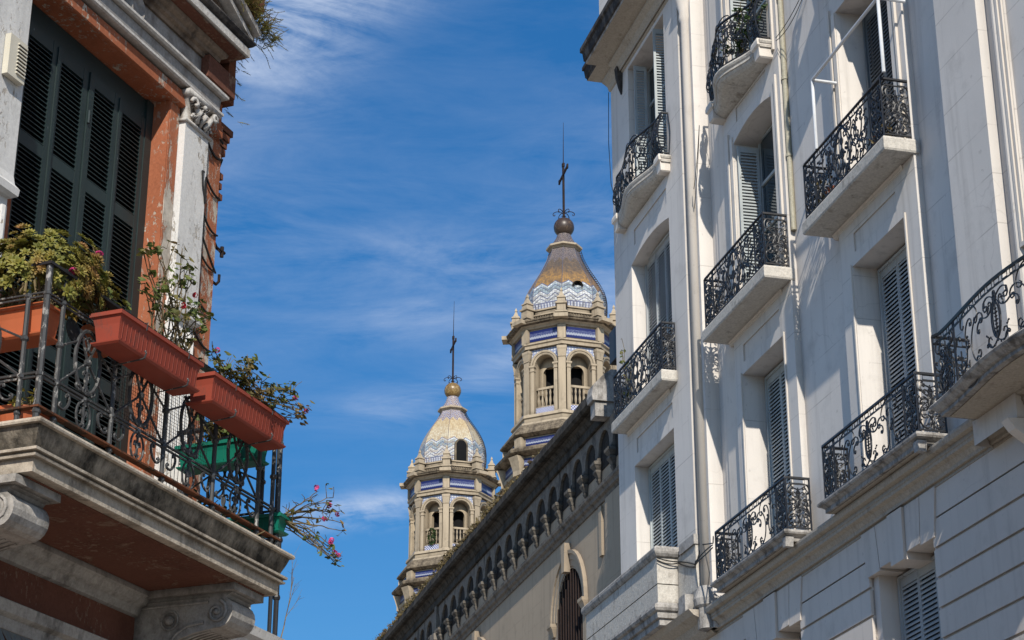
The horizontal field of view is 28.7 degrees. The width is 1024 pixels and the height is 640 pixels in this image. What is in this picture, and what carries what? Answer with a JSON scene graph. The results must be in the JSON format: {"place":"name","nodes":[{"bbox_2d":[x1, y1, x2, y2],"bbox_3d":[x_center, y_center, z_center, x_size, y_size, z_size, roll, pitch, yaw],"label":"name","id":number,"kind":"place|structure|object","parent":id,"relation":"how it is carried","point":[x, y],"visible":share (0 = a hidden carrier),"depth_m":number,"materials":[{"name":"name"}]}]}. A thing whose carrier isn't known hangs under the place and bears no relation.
{"place":"outdoors","nodes":[
{"label":"outdoors","id":0,"kind":"place"},
{"bbox_2d":[231,537,284,639],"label":"terrace house","id":1,"kind":"structure","parent":0,"point":[256,633],"depth_m":18.25,"materials":[{"name":"grey stone"}]},
{"bbox_2d":[280,547,301,637],"bbox_3d":[-2.025,2.510,18.618,0.179,0.975,0.296,-1,-23,2],"label":"bare sapling","id":2,"kind":"object","parent":1,"relation":"on","point":[292,578],"visible":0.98,"depth_m":18.53,"materials":[{"name":"brown plant"}]},
{"bbox_2d":[200,0,614,639],"label":"sky","id":3,"kind":"structure","parent":0,"point":[395,172],"materials":[{"name":"blue"}]},
{"label":"ground","id":4,"kind":"structure","parent":0,"visible":0},
{"bbox_2d":[0,0,294,639],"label":"corner house","id":5,"kind":"structure","parent":4,"relation":"on","point":[112,124],"depth_m":13.78,"materials":[{"name":"orange paint"}]},
{"bbox_2d":[0,404,48,421],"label":"flower pot","id":6,"kind":"object","parent":5,"relation":"on","point":[10,416],"visible":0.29,"depth_m":11.69,"materials":[{"name":"ceramic"}]},
{"bbox_2d":[8,388,34,406],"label":"house plant","id":7,"kind":"object","parent":6,"relation":"in","point":[31,397],"visible":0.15,"depth_m":11.82,"materials":[{"name":"green plant"}]},
{"bbox_2d":[0,301,65,352],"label":"planter box","id":8,"kind":"object","parent":5,"relation":"on","point":[11,318],"visible":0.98,"depth_m":11.92,"materials":[{"name":"plastic"}]},
{"bbox_2d":[0,288,10,297],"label":"geranium","id":9,"kind":"object","parent":8,"relation":"in","point":[3,293],"visible":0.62,"depth_m":12.15,"materials":[{"name":"green plant"}]},
{"bbox_2d":[0,223,127,322],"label":"succulent","id":10,"kind":"object","parent":8,"relation":"in","point":[12,261],"visible":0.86,"depth_m":12.10,"materials":[{"name":"green plant"}]},
{"bbox_2d":[0,3,153,462],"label":"french window","id":11,"kind":"structure","parent":5,"relation":"in","point":[82,162],"depth_m":14.33,"materials":[{"name":"green paint"}]},
{"bbox_2d":[81,323,107,357],"bbox_3d":[-2.589,0.137,12.508,0.221,0.160,0.220,-9,-24,20],"label":"flower pot","id":12,"kind":"object","parent":5,"relation":"on","point":[90,328],"visible":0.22,"depth_m":12.44,"materials":[{"name":"ceramic"}]},
{"bbox_2d":[66,318,80,342],"bbox_3d":[-2.700,0.071,12.327,0.041,0.167,0.170,-9,-24,20],"label":"saucer","id":13,"kind":"object","parent":12,"relation":"on","point":[72,329],"visible":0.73,"depth_m":12.32,"materials":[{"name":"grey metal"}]},
{"bbox_2d":[69,247,131,312],"bbox_3d":[-2.603,-0.208,12.493,0.208,0.497,0.661,-9,-24,20],"label":"geranium","id":14,"kind":"object","parent":12,"relation":"in","point":[109,296],"visible":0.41,"depth_m":12.51,"materials":[{"name":"green plant"}]},
{"bbox_2d":[89,309,203,395],"bbox_3d":[-2.277,0.217,12.504,0.228,0.210,0.988,-9,-24,20],"label":"planter box","id":15,"kind":"object","parent":5,"relation":"attached to","point":[122,336],"visible":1,"depth_m":12.37,"materials":[{"name":"red plastic"}]},
{"bbox_2d":[110,323,147,366],"bbox_3d":[-2.352,0.143,12.322,0.257,0.274,0.012,-9,-24,20],"label":"wire hook","id":16,"kind":"object","parent":15,"relation":"attached to","point":[111,365],"visible":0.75,"depth_m":12.27,"materials":[{"name":"grey metal"}]},
{"bbox_2d":[154,351,189,393],"bbox_3d":[-2.164,0.325,12.760,0.257,0.274,0.012,-9,-24,20],"label":"wire hook","id":17,"kind":"object","parent":15,"relation":"attached to","point":[176,387],"visible":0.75,"depth_m":12.72,"materials":[{"name":"grey metal"}]},
{"bbox_2d":[136,240,216,352],"bbox_3d":[-2.149,-0.127,12.907,0.249,0.802,0.957,-9,-24,20],"label":"geranium","id":18,"kind":"object","parent":15,"relation":"in","point":[175,313],"visible":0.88,"depth_m":12.83,"materials":[{"name":"green plant"}]},
{"bbox_2d":[194,332,209,350],"bbox_3d":[-2.364,0.165,15.257,0.017,0.083,0.296,-7,-23,16],"label":"cable","id":19,"kind":"object","parent":5,"relation":"attached to","point":[202,345],"visible":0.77,"depth_m":15.22,"materials":[{"name":"black rubber"}]},
{"bbox_2d":[198,252,215,312],"bbox_3d":[-2.360,-0.272,15.448,0.015,0.447,0.276,-7,-23,16],"label":"cable","id":20,"kind":"object","parent":5,"relation":"attached to","point":[212,270],"visible":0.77,"depth_m":15.44,"materials":[{"name":"black rubber"}]},
{"bbox_2d":[202,214,217,273],"bbox_3d":[-2.358,-0.600,15.590,0.037,0.414,0.290,-9,-24,20],"label":"cable","id":21,"kind":"object","parent":5,"relation":"attached to","point":[211,231],"visible":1,"depth_m":15.57,"materials":[{"name":"black rubber"}]},
{"bbox_2d":[201,170,219,203],"bbox_3d":[-2.374,-0.995,15.684,0.044,0.294,0.395,-5,-23,11],"label":"cable","id":22,"kind":"object","parent":5,"relation":"attached to","point":[205,182],"visible":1,"depth_m":15.57,"materials":[{"name":"black rubber"}]},
{"bbox_2d":[208,139,223,166],"bbox_3d":[-2.357,-1.335,15.959,0.076,0.292,0.426,-3,-23,7],"label":"cable","id":23,"kind":"object","parent":5,"relation":"attached to","point":[213,154],"visible":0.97,"depth_m":15.91,"materials":[{"name":"black rubber"}]},
{"bbox_2d":[213,274,220,285],"bbox_3d":[-2.357,-0.343,15.750,0.024,0.111,0.225,-9,-24,20],"label":"hook","id":24,"kind":"object","parent":5,"relation":"attached to","point":[218,281],"visible":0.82,"depth_m":15.82,"materials":[{"name":"metal"}]},
{"bbox_2d":[215,244,225,257],"bbox_3d":[-2.348,-0.566,15.868,0.102,0.255,0.266,-2,-23,5],"label":"cable bracket","id":25,"kind":"object","parent":5,"relation":"attached to","point":[221,251],"visible":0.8,"depth_m":15.93,"materials":[{"name":"metal"}]},
{"bbox_2d":[175,438,268,475],"bbox_3d":[-2.068,0.974,14.319,0.688,0.180,0.198,-9,-24,20],"label":"planter box","id":26,"kind":"object","parent":5,"relation":"attached to","point":[221,460],"visible":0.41,"depth_m":14.25,"materials":[{"name":"green plastic"}]},
{"bbox_2d":[196,415,236,442],"bbox_3d":[-2.028,0.755,14.403,0.549,0.363,0.514,-1,-23,3],"label":"geranium","id":27,"kind":"object","parent":26,"relation":"in","point":[222,432],"visible":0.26,"depth_m":14.36,"materials":[{"name":"green plant"}]},
{"bbox_2d":[193,489,264,534],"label":"dry twigs","id":28,"kind":"object","parent":5,"relation":"on","point":[200,502],"visible":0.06,"depth_m":13.71,"materials":[{"name":"plant"}]},
{"bbox_2d":[185,371,289,451],"bbox_3d":[-1.850,0.629,13.501,0.228,0.210,1.048,-9,-24,20],"label":"planter box","id":29,"kind":"object","parent":5,"relation":"attached to","point":[217,396],"visible":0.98,"depth_m":13.38,"materials":[{"name":"red plastic"}]},
{"bbox_2d":[202,383,236,423],"bbox_3d":[-1.936,0.545,13.293,0.257,0.274,0.012,-9,-24,20],"label":"wire hook","id":30,"kind":"object","parent":29,"relation":"attached to","point":[222,418],"visible":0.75,"depth_m":13.24,"materials":[{"name":"grey metal"}]},
{"bbox_2d":[198,342,314,425],"bbox_3d":[-1.729,0.458,13.708,0.308,0.427,1.216,-13,-26,29],"label":"geranium","id":31,"kind":"object","parent":29,"relation":"in","point":[245,381],"visible":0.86,"depth_m":13.68,"materials":[{"name":"green plant"}]},
{"bbox_2d":[240,407,273,446],"bbox_3d":[-1.748,0.727,13.731,0.257,0.274,0.012,-9,-24,20],"label":"wire hook","id":32,"kind":"object","parent":29,"relation":"attached to","point":[261,441],"visible":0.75,"depth_m":13.68,"materials":[{"name":"grey metal"}]},
{"bbox_2d":[224,0,287,124],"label":"wild plant","id":33,"kind":"object","parent":5,"relation":"on","point":[257,14],"visible":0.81,"depth_m":16.35,"materials":[{"name":"green plant"}]},
{"bbox_2d":[227,512,291,538],"bbox_3d":[-1.942,1.494,14.242,0.748,0.140,0.168,-9,-24,20],"label":"planter box","id":34,"kind":"object","parent":5,"relation":"attached to","point":[279,523],"visible":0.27,"depth_m":14.11,"materials":[{"name":"green plastic"}]},
{"bbox_2d":[282,483,346,566],"bbox_3d":[-1.414,1.466,14.332,0.409,0.611,0.604,-9,-24,20],"label":"trailing geranium","id":35,"kind":"object","parent":34,"relation":"in","point":[292,524],"visible":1,"depth_m":14.29,"materials":[{"name":"green plant"}]},
{"bbox_2d":[392,319,500,612],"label":"bell tower","id":36,"kind":"structure","parent":4,"relation":"on","point":[451,484],"depth_m":103.42,"materials":[{"name":"beige stone"}]},
{"bbox_2d":[427,528,435,544],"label":"bush","id":37,"kind":"object","parent":36,"relation":"on","point":[432,536],"visible":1,"depth_m":102.29,"materials":[{"name":"green plant"}]},
{"bbox_2d":[381,369,620,639],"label":"arcaded building","id":38,"kind":"structure","parent":4,"relation":"on","point":[536,555],"depth_m":41.74,"materials":[{"name":"stone"}]},
{"bbox_2d":[375,445,544,639],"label":"dry weeds","id":39,"kind":"object","parent":38,"relation":"on","point":[497,497],"visible":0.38,"depth_m":49.17,"materials":[{"name":"brown plant"}]},
{"bbox_2d":[472,631,484,639],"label":"window","id":40,"kind":"structure","parent":38,"relation":"in","point":[476,634],"depth_m":46.81,"materials":[{"name":"stone"}]},
{"bbox_2d":[546,543,587,639],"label":"window","id":41,"kind":"structure","parent":38,"relation":"in","point":[574,596],"depth_m":39.87,"materials":[{"name":"stone"}]},
{"bbox_2d":[494,123,616,491],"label":"bell tower","id":42,"kind":"structure","parent":4,"relation":"on","point":[556,338],"depth_m":84.31,"materials":[{"name":"beige stone"}]},
{"bbox_2d":[580,0,1023,639],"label":"apartment building","id":43,"kind":"structure","parent":4,"relation":"on","point":[818,424],"depth_m":27.85,"materials":[{"name":"white paint"}]},
{"bbox_2d":[608,92,612,190],"bbox_3d":[1.893,-3.265,37.513,0.038,2.656,0.716,3,-23,-7],"label":"cable","id":44,"kind":"object","parent":43,"relation":"attached to","point":[608,137],"visible":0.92,"depth_m":37.99,"materials":[{"name":"black rubber"}]},
{"bbox_2d":[609,326,616,365],"bbox_3d":[2.043,3.128,35.800,0.368,6.420,0.600,6,-23,-13],"label":"downpipe","id":45,"kind":"object","parent":43,"relation":"attached to","point":[612,346],"visible":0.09,"depth_m":36.95,"materials":[{"name":"metal"}]},
{"bbox_2d":[619,340,631,403],"bbox_3d":[2.022,0.964,35.199,0.241,1.501,0.507,6,-23,-13],"label":"potted plant","id":46,"kind":"object","parent":43,"relation":"on","point":[621,353],"visible":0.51,"depth_m":35.30,"materials":[{"name":"green plant"}]},
{"bbox_2d":[633,29,666,175],"bbox_3d":[2.681,-3.640,36.068,0.807,2.970,1.979,0,-23,-1],"label":"window","id":47,"kind":"structure","parent":43,"relation":"in","point":[656,103],"depth_m":36.73,"materials":[{"name":"grey paint"}]},
{"bbox_2d":[645,232,673,378],"bbox_3d":[2.715,0.016,34.583,0.140,3.080,2.040,6,-23,-13],"label":"window","id":48,"kind":"structure","parent":43,"relation":"in","point":[659,260],"depth_m":35.25,"materials":[{"name":"grey paint"}]},
{"bbox_2d":[648,444,677,548],"bbox_3d":[2.685,3.535,33.228,0.140,2.900,2.040,6,-23,-13],"label":"window","id":49,"kind":"structure","parent":43,"relation":"in","point":[663,468],"depth_m":33.87,"materials":[{"name":"grey paint"}]},
{"bbox_2d":[656,536,713,567],"bbox_3d":[2.805,3.580,30.764,0.362,0.428,2.237,7,-24,-17],"label":"cable","id":50,"kind":"object","parent":43,"relation":"attached to","point":[698,557],"visible":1,"depth_m":31.02,"materials":[{"name":"black rubber"}]},
{"bbox_2d":[694,125,699,208],"bbox_3d":[3.008,-2.421,32.891,0.035,1.059,1.339,1,-23,-1],"label":"cable","id":51,"kind":"object","parent":43,"relation":"attached to","point":[696,166],"visible":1,"depth_m":32.67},
{"bbox_2d":[716,0,766,56],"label":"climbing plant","id":52,"kind":"object","parent":43,"relation":"on","point":[746,17],"visible":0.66,"depth_m":31.39,"materials":[{"name":"green plant"}]},
{"bbox_2d":[729,0,766,58],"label":"window","id":53,"kind":"structure","parent":43,"relation":"in","point":[762,2],"depth_m":32.62,"materials":[{"name":"grey paint"}]},
{"bbox_2d":[737,125,779,284],"bbox_3d":[4.159,-1.667,30.755,0.791,3.180,1.580,6,-23,-13],"label":"window","id":54,"kind":"structure","parent":43,"relation":"in","point":[765,167],"depth_m":31.57,"materials":[{"name":"grey paint"}]},
{"bbox_2d":[764,360,792,535],"bbox_3d":[4.128,2.062,29.280,0.140,3.160,1.600,6,-23,-13],"label":"window","id":55,"kind":"structure","parent":43,"relation":"in","point":[776,378],"depth_m":29.96,"materials":[{"name":"grey paint"}]},
{"bbox_2d":[777,0,796,231],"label":"downpipe","id":56,"kind":"object","parent":43,"relation":"attached to","point":[784,80],"visible":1,"depth_m":29.91,"materials":[{"name":"beige metal"}]},
{"bbox_2d":[776,0,801,40],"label":"cable","id":57,"kind":"object","parent":43,"relation":"attached to","point":[788,19],"visible":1,"depth_m":30.00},
{"bbox_2d":[816,172,842,203],"bbox_3d":[4.336,-1.754,27.202,0.291,0.430,1.027,6,-23,-13],"label":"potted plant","id":58,"kind":"object","parent":43,"relation":"on","point":[817,183],"visible":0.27,"depth_m":27.31,"materials":[{"name":"plant"}]},
{"bbox_2d":[810,0,904,149],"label":"awning frame","id":59,"kind":"object","parent":43,"relation":"on","point":[843,40],"visible":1,"depth_m":26.87,"materials":[{"name":"white metal"}]},
{"bbox_2d":[862,0,897,143],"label":"window","id":60,"kind":"structure","parent":43,"relation":"in","point":[871,16],"depth_m":27.80,"materials":[{"name":"grey paint"}]},
{"bbox_2d":[869,121,894,143],"bbox_3d":[4.739,-2.368,25.573,0.302,0.319,0.394,6,-23,-13],"label":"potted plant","id":61,"kind":"object","parent":43,"relation":"on","point":[889,128],"visible":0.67,"depth_m":25.47,"materials":[{"name":"plant"}]},
{"bbox_2d":[877,244,920,447],"bbox_3d":[5.169,0.526,25.584,0.140,3.170,1.550,6,-23,-13],"label":"window","id":62,"kind":"structure","parent":43,"relation":"in","point":[895,269],"depth_m":26.18,"materials":[{"name":"grey paint"}]},
{"bbox_2d":[897,555,942,639],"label":"window","id":63,"kind":"structure","parent":43,"relation":"in","point":[921,584],"depth_m":24.61,"materials":[{"name":"grey paint"}]}
]}

